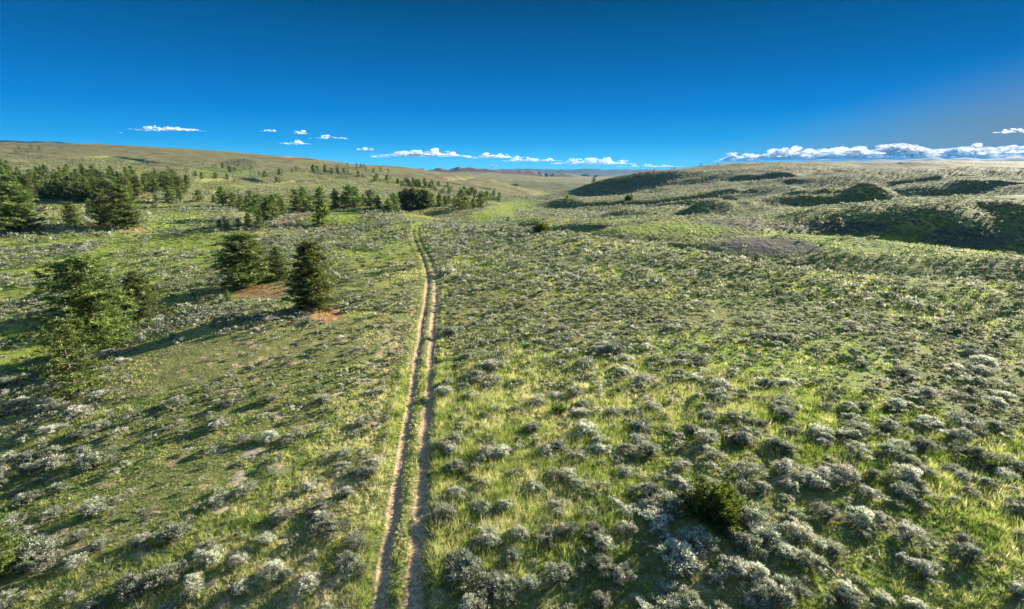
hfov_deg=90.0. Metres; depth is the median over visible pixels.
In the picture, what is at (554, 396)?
sagebrush
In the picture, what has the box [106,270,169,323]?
pine tree
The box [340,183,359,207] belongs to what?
pine tree
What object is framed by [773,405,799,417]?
sagebrush
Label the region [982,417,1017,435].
sagebrush
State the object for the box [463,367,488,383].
sagebrush
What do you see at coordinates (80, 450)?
sagebrush
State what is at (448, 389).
sagebrush
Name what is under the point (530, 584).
sagebrush
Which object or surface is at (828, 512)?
sagebrush
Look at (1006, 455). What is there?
sagebrush
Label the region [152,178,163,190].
pine tree
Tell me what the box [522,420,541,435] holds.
sagebrush
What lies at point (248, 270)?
pine tree
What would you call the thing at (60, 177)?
pine tree
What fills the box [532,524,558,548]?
sagebrush
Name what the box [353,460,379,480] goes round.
sagebrush
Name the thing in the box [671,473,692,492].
sagebrush
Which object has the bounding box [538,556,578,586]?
sagebrush
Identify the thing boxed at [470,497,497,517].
sagebrush
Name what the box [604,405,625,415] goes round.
sagebrush
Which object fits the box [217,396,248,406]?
sagebrush
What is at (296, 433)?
sagebrush
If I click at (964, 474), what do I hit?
sagebrush
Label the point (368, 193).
pine tree
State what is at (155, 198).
pine tree
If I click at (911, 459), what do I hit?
sagebrush
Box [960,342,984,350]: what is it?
sagebrush
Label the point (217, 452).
soil mound
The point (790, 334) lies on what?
sagebrush
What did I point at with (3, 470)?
sagebrush
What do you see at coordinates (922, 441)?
sagebrush
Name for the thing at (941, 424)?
sagebrush
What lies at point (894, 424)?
sagebrush
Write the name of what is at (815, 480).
sagebrush
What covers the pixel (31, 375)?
sagebrush
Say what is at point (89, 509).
sagebrush
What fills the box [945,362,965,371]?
sagebrush
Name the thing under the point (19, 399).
sagebrush
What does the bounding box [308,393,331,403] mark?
sagebrush
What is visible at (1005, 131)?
cloud
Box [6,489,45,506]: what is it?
sagebrush
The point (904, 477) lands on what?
sagebrush
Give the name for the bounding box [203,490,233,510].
sagebrush
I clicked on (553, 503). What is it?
sagebrush
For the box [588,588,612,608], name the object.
sagebrush
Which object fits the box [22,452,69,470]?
sagebrush
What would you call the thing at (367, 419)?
sagebrush
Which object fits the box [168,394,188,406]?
sagebrush
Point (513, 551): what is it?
sagebrush
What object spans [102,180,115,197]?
pine tree
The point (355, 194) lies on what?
pine tree
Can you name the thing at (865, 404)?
sagebrush
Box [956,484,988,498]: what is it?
sagebrush
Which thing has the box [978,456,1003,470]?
green shrub
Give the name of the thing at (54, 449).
sagebrush
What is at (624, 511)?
sagebrush
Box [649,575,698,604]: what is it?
sagebrush
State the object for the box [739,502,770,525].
sagebrush
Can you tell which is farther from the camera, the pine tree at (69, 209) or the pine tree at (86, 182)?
the pine tree at (86, 182)
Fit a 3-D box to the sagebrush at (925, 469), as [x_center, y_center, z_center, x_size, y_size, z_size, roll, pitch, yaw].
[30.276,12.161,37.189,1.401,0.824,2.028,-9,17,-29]
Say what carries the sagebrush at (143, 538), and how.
on the ground at (534, 182)
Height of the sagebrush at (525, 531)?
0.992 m
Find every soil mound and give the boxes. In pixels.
[131,549,150,559]
[205,448,226,455]
[208,501,229,515]
[227,469,247,486]
[240,446,268,457]
[265,462,293,476]
[268,412,284,419]
[318,488,333,497]
[327,392,343,399]
[354,379,377,385]
[369,361,380,366]
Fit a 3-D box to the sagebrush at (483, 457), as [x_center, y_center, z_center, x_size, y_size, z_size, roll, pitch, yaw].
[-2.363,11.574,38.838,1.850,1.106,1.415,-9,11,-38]
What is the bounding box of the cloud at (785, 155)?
[747,146,835,159]
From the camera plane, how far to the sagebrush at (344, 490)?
34.84 m
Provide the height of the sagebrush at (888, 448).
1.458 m
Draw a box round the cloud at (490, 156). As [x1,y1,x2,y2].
[467,152,519,157]
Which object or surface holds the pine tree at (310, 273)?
on the ground at (534, 182)
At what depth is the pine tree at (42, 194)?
305.00 m
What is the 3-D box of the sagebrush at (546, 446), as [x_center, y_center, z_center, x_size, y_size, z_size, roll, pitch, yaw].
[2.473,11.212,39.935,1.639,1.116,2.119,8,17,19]
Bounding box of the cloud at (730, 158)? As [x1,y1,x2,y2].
[715,152,758,161]
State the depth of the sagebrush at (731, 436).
41.61 m
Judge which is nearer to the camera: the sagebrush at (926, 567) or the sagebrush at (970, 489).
the sagebrush at (926, 567)
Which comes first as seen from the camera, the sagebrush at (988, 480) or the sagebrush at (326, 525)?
the sagebrush at (326, 525)
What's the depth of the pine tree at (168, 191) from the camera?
324.72 m
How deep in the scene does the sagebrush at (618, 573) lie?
28.03 m
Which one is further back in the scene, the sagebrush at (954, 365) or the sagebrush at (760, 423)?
the sagebrush at (954, 365)
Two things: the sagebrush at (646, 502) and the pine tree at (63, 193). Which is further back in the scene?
the pine tree at (63, 193)
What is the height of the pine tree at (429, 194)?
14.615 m
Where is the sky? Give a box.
[0,0,1023,170]
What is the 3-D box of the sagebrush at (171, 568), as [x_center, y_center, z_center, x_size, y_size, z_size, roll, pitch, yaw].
[-18.903,14.736,28.021,2.174,1.013,2.071,-4,15,-16]
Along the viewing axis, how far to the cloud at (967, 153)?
32971.91 m
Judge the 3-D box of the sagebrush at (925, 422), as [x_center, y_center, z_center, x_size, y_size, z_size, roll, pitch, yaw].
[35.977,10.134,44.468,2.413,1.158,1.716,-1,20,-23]
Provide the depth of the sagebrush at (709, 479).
36.22 m
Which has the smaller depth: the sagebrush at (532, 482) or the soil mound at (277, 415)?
the sagebrush at (532, 482)
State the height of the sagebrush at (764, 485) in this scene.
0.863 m
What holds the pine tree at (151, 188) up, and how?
on the ground at (534, 182)
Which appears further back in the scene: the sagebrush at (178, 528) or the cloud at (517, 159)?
the cloud at (517, 159)
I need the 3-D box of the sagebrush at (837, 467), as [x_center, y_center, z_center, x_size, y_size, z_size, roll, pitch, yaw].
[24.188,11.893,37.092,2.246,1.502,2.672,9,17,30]
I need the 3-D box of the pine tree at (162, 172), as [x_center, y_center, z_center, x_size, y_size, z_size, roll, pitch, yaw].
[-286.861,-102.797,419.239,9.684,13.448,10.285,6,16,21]
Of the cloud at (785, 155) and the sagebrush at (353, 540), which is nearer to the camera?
the sagebrush at (353, 540)
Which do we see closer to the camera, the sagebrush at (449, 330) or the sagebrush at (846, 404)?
the sagebrush at (846, 404)
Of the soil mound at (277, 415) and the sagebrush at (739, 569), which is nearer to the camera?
the sagebrush at (739, 569)
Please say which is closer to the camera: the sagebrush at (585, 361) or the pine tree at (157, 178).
the sagebrush at (585, 361)
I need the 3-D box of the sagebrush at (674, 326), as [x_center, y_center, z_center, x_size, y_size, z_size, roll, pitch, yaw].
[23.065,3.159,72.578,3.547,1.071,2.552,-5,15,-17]
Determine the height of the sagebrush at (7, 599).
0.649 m
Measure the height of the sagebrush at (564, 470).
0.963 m
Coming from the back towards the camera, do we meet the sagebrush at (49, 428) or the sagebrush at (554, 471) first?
the sagebrush at (49, 428)
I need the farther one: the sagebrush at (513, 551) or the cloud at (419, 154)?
the cloud at (419, 154)
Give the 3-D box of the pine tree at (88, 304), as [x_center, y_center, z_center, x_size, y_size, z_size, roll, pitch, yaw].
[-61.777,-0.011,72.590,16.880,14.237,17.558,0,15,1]
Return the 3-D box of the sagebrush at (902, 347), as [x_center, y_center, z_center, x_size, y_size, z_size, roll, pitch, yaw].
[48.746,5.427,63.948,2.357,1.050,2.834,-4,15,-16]
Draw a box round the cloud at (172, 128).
[135,125,197,130]
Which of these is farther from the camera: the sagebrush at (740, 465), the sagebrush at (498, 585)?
the sagebrush at (740, 465)
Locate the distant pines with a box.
[13,144,717,204]
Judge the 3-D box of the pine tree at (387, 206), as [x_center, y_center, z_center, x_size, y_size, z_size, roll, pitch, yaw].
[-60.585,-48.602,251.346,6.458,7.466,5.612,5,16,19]
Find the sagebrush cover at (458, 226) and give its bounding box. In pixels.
[0,156,1023,608]
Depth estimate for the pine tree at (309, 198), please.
366.06 m
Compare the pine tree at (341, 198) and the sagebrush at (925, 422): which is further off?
the pine tree at (341, 198)
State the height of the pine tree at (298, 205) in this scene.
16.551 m
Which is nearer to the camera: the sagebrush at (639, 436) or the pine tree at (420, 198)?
the sagebrush at (639, 436)
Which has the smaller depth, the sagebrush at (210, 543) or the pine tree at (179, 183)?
the sagebrush at (210, 543)
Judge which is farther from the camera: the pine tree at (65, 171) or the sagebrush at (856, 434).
the pine tree at (65, 171)
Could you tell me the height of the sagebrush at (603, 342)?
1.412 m
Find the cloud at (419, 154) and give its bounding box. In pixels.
[380,148,466,156]
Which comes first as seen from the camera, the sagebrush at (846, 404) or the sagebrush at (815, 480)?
the sagebrush at (815, 480)
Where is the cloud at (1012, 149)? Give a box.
[994,145,1023,158]
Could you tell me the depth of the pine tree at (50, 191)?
303.83 m
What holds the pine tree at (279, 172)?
on the ground at (534, 182)
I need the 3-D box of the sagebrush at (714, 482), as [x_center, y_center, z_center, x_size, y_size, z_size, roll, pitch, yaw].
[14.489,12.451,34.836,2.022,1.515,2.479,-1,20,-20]
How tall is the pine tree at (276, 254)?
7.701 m
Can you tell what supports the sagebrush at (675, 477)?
on the ground at (534, 182)
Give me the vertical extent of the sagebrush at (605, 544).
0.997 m
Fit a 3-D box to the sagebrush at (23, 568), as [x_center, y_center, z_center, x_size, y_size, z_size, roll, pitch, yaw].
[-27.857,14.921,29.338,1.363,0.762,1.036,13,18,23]
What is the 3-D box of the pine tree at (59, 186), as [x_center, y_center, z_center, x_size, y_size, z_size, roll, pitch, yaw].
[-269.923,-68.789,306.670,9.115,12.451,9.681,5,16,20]
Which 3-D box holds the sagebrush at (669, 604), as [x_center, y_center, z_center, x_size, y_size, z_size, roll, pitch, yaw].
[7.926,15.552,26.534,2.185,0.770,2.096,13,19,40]
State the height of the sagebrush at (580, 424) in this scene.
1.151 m
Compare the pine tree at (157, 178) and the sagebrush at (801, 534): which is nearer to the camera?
the sagebrush at (801, 534)
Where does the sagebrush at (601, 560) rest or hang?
on the ground at (534, 182)
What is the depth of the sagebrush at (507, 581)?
27.42 m
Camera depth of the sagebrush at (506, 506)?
33.41 m
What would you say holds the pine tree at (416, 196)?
on the ground at (534, 182)
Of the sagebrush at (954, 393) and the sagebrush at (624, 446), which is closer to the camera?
the sagebrush at (624, 446)
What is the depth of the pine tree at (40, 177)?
322.57 m
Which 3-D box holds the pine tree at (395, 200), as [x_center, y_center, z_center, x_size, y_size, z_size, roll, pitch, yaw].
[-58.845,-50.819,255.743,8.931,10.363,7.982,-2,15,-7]
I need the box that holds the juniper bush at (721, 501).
[675,474,746,538]
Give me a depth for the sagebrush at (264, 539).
30.48 m
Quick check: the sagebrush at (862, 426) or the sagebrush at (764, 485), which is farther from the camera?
the sagebrush at (862, 426)
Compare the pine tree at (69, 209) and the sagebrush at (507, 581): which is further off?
the pine tree at (69, 209)
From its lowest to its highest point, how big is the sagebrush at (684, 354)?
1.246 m
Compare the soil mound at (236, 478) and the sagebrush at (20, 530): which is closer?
the sagebrush at (20, 530)
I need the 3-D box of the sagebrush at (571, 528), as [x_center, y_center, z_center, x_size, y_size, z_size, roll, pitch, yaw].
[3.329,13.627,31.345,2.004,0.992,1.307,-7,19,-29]
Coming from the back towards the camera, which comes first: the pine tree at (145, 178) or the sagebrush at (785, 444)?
the pine tree at (145, 178)
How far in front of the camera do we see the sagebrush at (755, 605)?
26.62 m
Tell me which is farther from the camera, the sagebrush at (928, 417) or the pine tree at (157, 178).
the pine tree at (157, 178)
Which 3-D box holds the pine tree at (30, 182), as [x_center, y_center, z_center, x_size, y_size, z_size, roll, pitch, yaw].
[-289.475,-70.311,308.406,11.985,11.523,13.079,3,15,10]
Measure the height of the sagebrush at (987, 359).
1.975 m
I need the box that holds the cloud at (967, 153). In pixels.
[912,142,1023,158]
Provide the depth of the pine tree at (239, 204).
321.15 m
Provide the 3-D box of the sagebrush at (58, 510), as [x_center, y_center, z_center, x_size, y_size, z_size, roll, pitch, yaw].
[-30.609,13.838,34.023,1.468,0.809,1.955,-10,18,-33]
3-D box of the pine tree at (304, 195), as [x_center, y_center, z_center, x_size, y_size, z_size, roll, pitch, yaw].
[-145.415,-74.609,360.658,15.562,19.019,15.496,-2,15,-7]
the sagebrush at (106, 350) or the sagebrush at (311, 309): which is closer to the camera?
the sagebrush at (106, 350)
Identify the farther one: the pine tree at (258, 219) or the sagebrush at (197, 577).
the pine tree at (258, 219)
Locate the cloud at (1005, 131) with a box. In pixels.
[994,128,1023,132]
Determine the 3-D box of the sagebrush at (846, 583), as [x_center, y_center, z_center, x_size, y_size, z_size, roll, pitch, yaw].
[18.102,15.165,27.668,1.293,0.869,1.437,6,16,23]
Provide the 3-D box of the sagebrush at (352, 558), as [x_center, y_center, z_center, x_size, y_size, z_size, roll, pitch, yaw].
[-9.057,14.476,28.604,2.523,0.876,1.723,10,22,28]
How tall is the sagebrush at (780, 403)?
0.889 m
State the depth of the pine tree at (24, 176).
320.63 m
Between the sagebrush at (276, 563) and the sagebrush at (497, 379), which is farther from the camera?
the sagebrush at (497, 379)
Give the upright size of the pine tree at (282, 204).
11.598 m
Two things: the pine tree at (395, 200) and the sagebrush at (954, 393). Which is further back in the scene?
the pine tree at (395, 200)
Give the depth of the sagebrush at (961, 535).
30.82 m
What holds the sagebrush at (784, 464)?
on the ground at (534, 182)
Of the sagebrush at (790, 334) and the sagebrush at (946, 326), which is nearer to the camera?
the sagebrush at (790, 334)
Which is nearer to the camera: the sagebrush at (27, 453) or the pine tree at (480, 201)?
the sagebrush at (27, 453)
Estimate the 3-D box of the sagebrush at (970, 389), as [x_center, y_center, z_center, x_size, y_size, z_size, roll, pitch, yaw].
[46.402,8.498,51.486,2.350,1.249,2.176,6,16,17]
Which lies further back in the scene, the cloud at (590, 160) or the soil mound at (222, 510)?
the cloud at (590, 160)
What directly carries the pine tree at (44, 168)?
on the ground at (534, 182)
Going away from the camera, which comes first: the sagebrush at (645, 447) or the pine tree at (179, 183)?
the sagebrush at (645, 447)
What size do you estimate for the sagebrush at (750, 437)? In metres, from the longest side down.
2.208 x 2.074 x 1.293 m
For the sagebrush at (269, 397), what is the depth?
49.35 m
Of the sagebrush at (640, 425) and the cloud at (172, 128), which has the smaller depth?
the sagebrush at (640, 425)
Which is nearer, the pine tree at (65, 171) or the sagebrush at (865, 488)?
the sagebrush at (865, 488)
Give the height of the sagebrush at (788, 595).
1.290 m
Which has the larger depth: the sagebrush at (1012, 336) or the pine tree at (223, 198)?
the pine tree at (223, 198)
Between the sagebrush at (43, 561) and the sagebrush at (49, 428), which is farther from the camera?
the sagebrush at (49, 428)
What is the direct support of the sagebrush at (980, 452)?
on the ground at (534, 182)
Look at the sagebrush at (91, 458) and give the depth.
39.55 m
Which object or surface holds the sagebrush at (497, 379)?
on the ground at (534, 182)
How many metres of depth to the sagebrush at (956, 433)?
41.99 m
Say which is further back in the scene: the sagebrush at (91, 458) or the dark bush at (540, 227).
the dark bush at (540, 227)
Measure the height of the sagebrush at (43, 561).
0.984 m
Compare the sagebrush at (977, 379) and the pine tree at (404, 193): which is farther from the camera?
the pine tree at (404, 193)
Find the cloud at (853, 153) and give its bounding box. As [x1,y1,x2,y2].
[807,146,906,159]
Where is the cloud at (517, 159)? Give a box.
[506,157,557,160]
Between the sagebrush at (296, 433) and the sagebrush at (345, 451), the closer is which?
the sagebrush at (345, 451)
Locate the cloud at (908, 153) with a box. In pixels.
[861,143,943,158]
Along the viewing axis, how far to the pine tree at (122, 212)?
206.45 m
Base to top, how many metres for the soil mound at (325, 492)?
0.066 m
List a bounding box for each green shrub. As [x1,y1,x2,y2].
[551,401,566,415]
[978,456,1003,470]
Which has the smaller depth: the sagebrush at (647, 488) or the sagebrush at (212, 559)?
the sagebrush at (212, 559)
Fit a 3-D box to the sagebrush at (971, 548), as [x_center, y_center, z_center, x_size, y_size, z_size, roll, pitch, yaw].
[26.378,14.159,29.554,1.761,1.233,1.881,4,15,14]
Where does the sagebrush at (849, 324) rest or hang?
on the ground at (534, 182)
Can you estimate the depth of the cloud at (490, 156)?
32920.29 m
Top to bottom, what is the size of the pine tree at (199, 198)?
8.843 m
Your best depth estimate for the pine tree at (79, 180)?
311.03 m
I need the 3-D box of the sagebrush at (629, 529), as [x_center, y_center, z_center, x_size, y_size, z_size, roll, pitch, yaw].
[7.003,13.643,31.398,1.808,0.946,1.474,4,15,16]
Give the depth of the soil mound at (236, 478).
37.41 m
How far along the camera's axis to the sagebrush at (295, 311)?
78.34 m
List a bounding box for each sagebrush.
[0,374,20,386]
[0,450,21,461]
[0,464,13,477]
[0,511,28,534]
[0,548,19,573]
[0,586,18,608]
[4,447,42,465]
[5,518,40,541]
[6,395,29,403]
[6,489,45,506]
[12,560,35,574]
[13,532,68,567]
[15,461,36,476]
[22,395,70,411]
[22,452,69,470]
[27,370,48,378]
[28,548,75,574]
[33,442,71,456]
[35,422,74,434]
[38,502,64,521]
[42,482,71,492]
[58,404,94,420]
[64,550,89,569]
[65,427,97,439]
[68,528,89,545]
[69,446,120,470]
[71,495,108,517]
[72,443,92,456]
[80,591,106,608]
[83,387,113,400]
[87,418,113,432]
[87,533,113,550]
[96,348,123,354]
[97,365,117,372]
[107,568,153,601]
[112,356,132,364]
[129,530,153,545]
[139,558,185,592]
[152,520,194,543]
[158,599,180,608]
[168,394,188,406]
[172,582,206,602]
[183,567,208,587]
[192,545,228,566]
[196,538,220,550]
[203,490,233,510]
[204,418,230,430]
[206,414,237,426]
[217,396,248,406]
[227,550,250,566]
[230,578,258,601]
[231,432,256,446]
[234,480,259,498]
[251,393,284,402]
[253,528,279,544]
[258,430,279,442]
[259,314,280,321]
[260,557,284,581]
[268,505,293,527]
[273,564,292,582]
[283,428,304,441]
[287,309,306,315]
[294,315,313,323]
[294,567,328,595]
[301,306,317,311]
[301,480,320,491]
[303,499,333,519]
[307,517,350,542]
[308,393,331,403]
[310,509,330,522]
[316,600,339,608]
[318,509,336,521]
[331,446,354,459]
[331,485,355,500]
[331,549,368,577]
[332,460,356,475]
[341,528,369,549]
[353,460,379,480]
[355,413,372,426]
[361,455,383,466]
[367,384,387,395]
[424,500,457,524]
[432,383,454,395]
[435,432,455,448]
[440,324,463,335]
[440,545,494,591]
[442,430,470,443]
[444,444,462,454]
[445,457,469,473]
[445,481,465,499]
[457,588,489,608]
[459,351,481,359]
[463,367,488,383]
[470,450,491,463]
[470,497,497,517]
[474,358,506,369]
[476,522,502,548]
[479,442,501,457]
[481,374,502,385]
[483,576,496,597]
[488,568,521,607]
[489,442,512,459]
[496,497,515,509]
[499,572,516,591]
[503,546,522,564]
[505,521,531,541]
[520,574,541,590]
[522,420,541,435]
[523,478,547,493]
[527,393,549,405]
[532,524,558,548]
[535,441,553,455]
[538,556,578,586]
[544,467,564,482]
[545,391,564,401]
[545,497,571,509]
[550,439,570,453]
[556,521,581,540]
[558,465,579,481]
[564,448,589,461]
[566,385,584,396]
[569,407,593,415]
[569,476,591,491]
[573,357,598,367]
[573,397,594,407]
[573,418,601,438]
[580,521,610,543]
[585,343,608,354]
[588,547,619,577]
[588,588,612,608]
[592,433,612,444]
[592,443,617,455]
[592,532,619,553]
[595,339,611,346]
[603,340,626,356]
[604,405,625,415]
[606,340,624,345]
[607,561,639,585]
[609,497,623,509]
[611,519,639,536]
[612,350,635,361]
[615,365,634,374]
[615,441,642,457]
[615,463,636,479]
[616,505,633,519]
[626,497,676,522]
[627,370,660,382]
[627,418,649,430]
[629,430,650,443]
[629,592,657,608]
[630,414,654,432]
[631,479,665,498]
[634,438,663,456]
[636,485,688,515]
[639,342,653,350]
[639,590,680,608]
[640,495,665,514]
[644,397,661,410]
[645,519,669,537]
[647,354,668,360]
[649,529,695,577]
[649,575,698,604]
[660,532,677,542]
[665,324,685,330]
[666,542,717,576]
[668,357,688,366]
[668,474,688,486]
[669,456,692,471]
[670,350,695,360]
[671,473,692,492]
[673,367,689,376]
[674,527,718,552]
[674,584,709,608]
[678,423,705,436]
[683,524,712,549]
[688,372,704,383]
[690,353,711,366]
[693,427,719,444]
[695,443,725,460]
[697,401,720,409]
[697,473,716,485]
[700,407,719,422]
[705,568,724,588]
[707,374,733,389]
[707,386,733,403]
[707,475,741,496]
[709,393,731,406]
[716,549,750,580]
[723,406,753,426]
[724,528,744,546]
[725,426,746,446]
[726,457,768,479]
[729,529,772,557]
[732,477,755,491]
[734,428,758,443]
[739,425,768,435]
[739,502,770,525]
[739,581,774,608]
[741,517,790,550]
[743,559,769,585]
[746,571,798,608]
[747,329,769,338]
[747,418,771,428]
[747,478,772,494]
[748,375,778,387]
[759,433,789,451]
[761,571,814,599]
[763,332,787,341]
[764,397,788,411]
[771,456,813,480]
[771,475,799,492]
[772,377,800,386]
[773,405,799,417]
[773,435,800,455]
[773,538,799,560]
[775,392,792,400]
[777,331,802,340]
[777,395,793,407]
[778,513,816,542]
[780,424,803,437]
[786,504,806,520]
[794,467,830,489]
[794,547,829,578]
[801,429,838,447]
[805,469,821,483]
[806,465,855,490]
[808,422,837,436]
[809,497,846,521]
[811,535,830,549]
[816,435,833,446]
[823,538,849,555]
[827,424,867,441]
[831,459,862,487]
[831,583,861,608]
[834,578,858,594]
[837,400,861,412]
[840,318,860,328]
[840,412,867,421]
[841,415,878,435]
[842,438,874,459]
[842,587,875,607]
[845,345,863,357]
[846,503,874,528]
[854,359,876,366]
[855,399,877,409]
[858,482,886,500]
[863,467,887,479]
[866,583,896,603]
[871,510,896,526]
[873,439,918,459]
[879,417,902,433]
[884,480,919,500]
[886,436,917,450]
[888,344,912,351]
[888,396,917,410]
[889,361,919,376]
[889,459,923,479]
[889,518,931,547]
[897,474,915,484]
[901,474,929,488]
[902,452,924,466]
[902,594,930,608]
[903,389,930,397]
[908,433,947,451]
[909,555,944,584]
[912,416,936,427]
[916,413,944,427]
[917,464,944,478]
[920,385,949,400]
[932,418,946,428]
[939,462,972,476]
[941,324,967,332]
[942,407,993,435]
[943,389,976,399]
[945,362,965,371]
[947,426,976,444]
[948,438,995,463]
[951,372,994,385]
[952,528,977,542]
[954,467,978,484]
[954,539,989,564]
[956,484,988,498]
[959,381,982,395]
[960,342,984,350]
[960,401,992,414]
[961,346,986,355]
[967,353,1001,368]
[967,361,1001,375]
[978,474,1001,487]
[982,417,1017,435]
[983,392,1011,406]
[990,386,1018,399]
[993,452,1020,463]
[994,467,1020,481]
[996,332,1020,337]
[1000,494,1023,514]
[1003,578,1023,600]
[1008,456,1023,470]
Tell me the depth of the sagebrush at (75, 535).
31.44 m
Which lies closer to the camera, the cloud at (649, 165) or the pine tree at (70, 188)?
the pine tree at (70, 188)
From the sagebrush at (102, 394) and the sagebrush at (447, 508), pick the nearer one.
the sagebrush at (447, 508)
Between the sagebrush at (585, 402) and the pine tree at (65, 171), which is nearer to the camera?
the sagebrush at (585, 402)
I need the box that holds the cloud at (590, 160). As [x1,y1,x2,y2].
[551,157,635,163]
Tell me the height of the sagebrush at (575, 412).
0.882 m
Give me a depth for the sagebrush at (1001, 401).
48.74 m
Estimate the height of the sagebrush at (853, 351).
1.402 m
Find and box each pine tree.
[0,165,8,181]
[0,181,58,233]
[0,253,156,358]
[0,506,37,579]
[6,175,22,188]
[12,316,118,404]
[20,174,32,183]
[23,178,38,189]
[24,169,33,179]
[24,185,39,200]
[33,183,46,196]
[34,175,44,187]
[37,186,49,198]
[39,171,51,181]
[40,164,49,176]
[42,179,61,199]
[49,170,65,179]
[52,179,68,199]
[55,172,65,185]
[60,186,70,200]
[60,201,85,225]
[62,167,69,178]
[63,182,76,198]
[64,164,70,174]
[71,178,90,196]
[71,181,88,200]
[81,177,92,195]
[81,199,96,215]
[82,172,93,181]
[82,184,93,198]
[86,188,115,226]
[89,177,98,189]
[92,177,111,194]
[98,172,112,182]
[100,183,146,228]
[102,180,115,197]
[105,168,112,179]
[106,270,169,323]
[107,165,116,176]
[115,175,121,184]
[120,179,135,193]
[122,166,128,174]
[126,186,135,201]
[127,166,136,177]
[131,175,145,195]
[141,176,151,191]
[145,173,159,185]
[145,184,157,192]
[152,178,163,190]
[153,176,160,187]
[153,195,158,201]
[159,171,164,184]
[160,174,174,189]
[161,185,177,202]
[167,168,176,175]
[173,176,188,193]
[174,186,183,199]
[183,175,191,187]
[192,189,204,201]
[203,232,278,289]
[213,186,229,205]
[215,219,221,226]
[220,216,230,228]
[223,290,231,300]
[224,192,236,206]
[233,218,242,227]
[234,195,244,209]
[240,190,256,213]
[241,212,254,227]
[248,193,265,216]
[254,215,265,227]
[255,197,275,221]
[261,193,285,220]
[263,245,296,278]
[274,193,287,210]
[276,168,281,175]
[277,199,290,214]
[280,240,342,310]
[286,189,304,212]
[298,186,315,211]
[305,195,317,207]
[309,184,332,224]
[327,188,341,207]
[339,193,345,205]
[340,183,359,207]
[352,187,363,205]
[360,189,377,208]
[372,195,383,209]
[382,198,392,212]
[388,192,402,212]
[396,191,404,205]
[398,190,411,209]
[401,188,418,208]
[403,187,426,208]
[417,191,424,206]
[418,189,432,208]
[421,190,434,208]
[435,193,444,205]
[442,195,448,205]
[451,189,470,210]
[463,195,471,208]
[468,198,477,207]
[474,192,486,207]
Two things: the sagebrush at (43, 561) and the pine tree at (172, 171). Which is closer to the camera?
the sagebrush at (43, 561)
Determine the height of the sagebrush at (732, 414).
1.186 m
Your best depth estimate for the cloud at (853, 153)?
32144.32 m
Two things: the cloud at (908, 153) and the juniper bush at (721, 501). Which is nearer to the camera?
the juniper bush at (721, 501)
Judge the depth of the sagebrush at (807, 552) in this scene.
29.04 m
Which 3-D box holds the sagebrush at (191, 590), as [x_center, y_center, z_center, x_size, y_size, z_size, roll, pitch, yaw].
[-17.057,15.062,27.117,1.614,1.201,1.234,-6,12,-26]
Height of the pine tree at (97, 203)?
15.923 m
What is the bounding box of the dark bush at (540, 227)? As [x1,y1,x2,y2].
[531,221,551,232]
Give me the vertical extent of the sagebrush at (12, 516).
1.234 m
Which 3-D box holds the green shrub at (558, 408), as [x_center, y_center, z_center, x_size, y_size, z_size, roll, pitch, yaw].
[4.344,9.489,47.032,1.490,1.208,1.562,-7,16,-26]
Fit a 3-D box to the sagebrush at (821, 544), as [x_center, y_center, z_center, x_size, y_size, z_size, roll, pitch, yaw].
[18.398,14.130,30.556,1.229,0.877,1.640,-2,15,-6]
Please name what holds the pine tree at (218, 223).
on the ground at (534, 182)
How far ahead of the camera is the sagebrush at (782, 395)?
49.63 m
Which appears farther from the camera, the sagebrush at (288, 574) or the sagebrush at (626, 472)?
the sagebrush at (626, 472)
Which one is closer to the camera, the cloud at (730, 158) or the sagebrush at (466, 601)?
the sagebrush at (466, 601)
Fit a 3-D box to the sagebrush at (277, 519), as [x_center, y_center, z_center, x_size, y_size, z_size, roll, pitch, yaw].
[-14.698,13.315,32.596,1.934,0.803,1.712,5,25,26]
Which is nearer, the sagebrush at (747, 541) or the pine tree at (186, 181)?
the sagebrush at (747, 541)
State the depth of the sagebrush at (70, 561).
29.26 m
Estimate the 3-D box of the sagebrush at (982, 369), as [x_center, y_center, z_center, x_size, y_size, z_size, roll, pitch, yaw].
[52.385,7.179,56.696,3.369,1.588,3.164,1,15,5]
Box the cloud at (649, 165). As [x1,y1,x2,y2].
[616,164,677,166]
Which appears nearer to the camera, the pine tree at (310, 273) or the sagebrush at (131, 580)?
the sagebrush at (131, 580)
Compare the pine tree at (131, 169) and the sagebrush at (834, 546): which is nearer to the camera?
the sagebrush at (834, 546)
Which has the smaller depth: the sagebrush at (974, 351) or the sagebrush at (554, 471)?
the sagebrush at (554, 471)
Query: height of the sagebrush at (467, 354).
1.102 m
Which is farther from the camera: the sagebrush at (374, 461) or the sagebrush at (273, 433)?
the sagebrush at (273, 433)
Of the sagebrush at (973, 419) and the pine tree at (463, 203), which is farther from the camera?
the pine tree at (463, 203)
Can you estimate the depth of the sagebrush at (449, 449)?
39.81 m
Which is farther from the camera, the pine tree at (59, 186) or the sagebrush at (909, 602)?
the pine tree at (59, 186)
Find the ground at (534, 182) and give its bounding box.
[0,140,1023,608]
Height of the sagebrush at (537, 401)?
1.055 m
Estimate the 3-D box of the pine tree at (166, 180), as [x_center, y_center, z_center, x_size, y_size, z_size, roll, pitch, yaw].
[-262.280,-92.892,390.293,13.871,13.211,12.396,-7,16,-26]
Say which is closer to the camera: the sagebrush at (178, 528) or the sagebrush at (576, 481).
the sagebrush at (178, 528)
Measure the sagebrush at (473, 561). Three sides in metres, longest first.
4.092 x 2.607 x 1.246 m

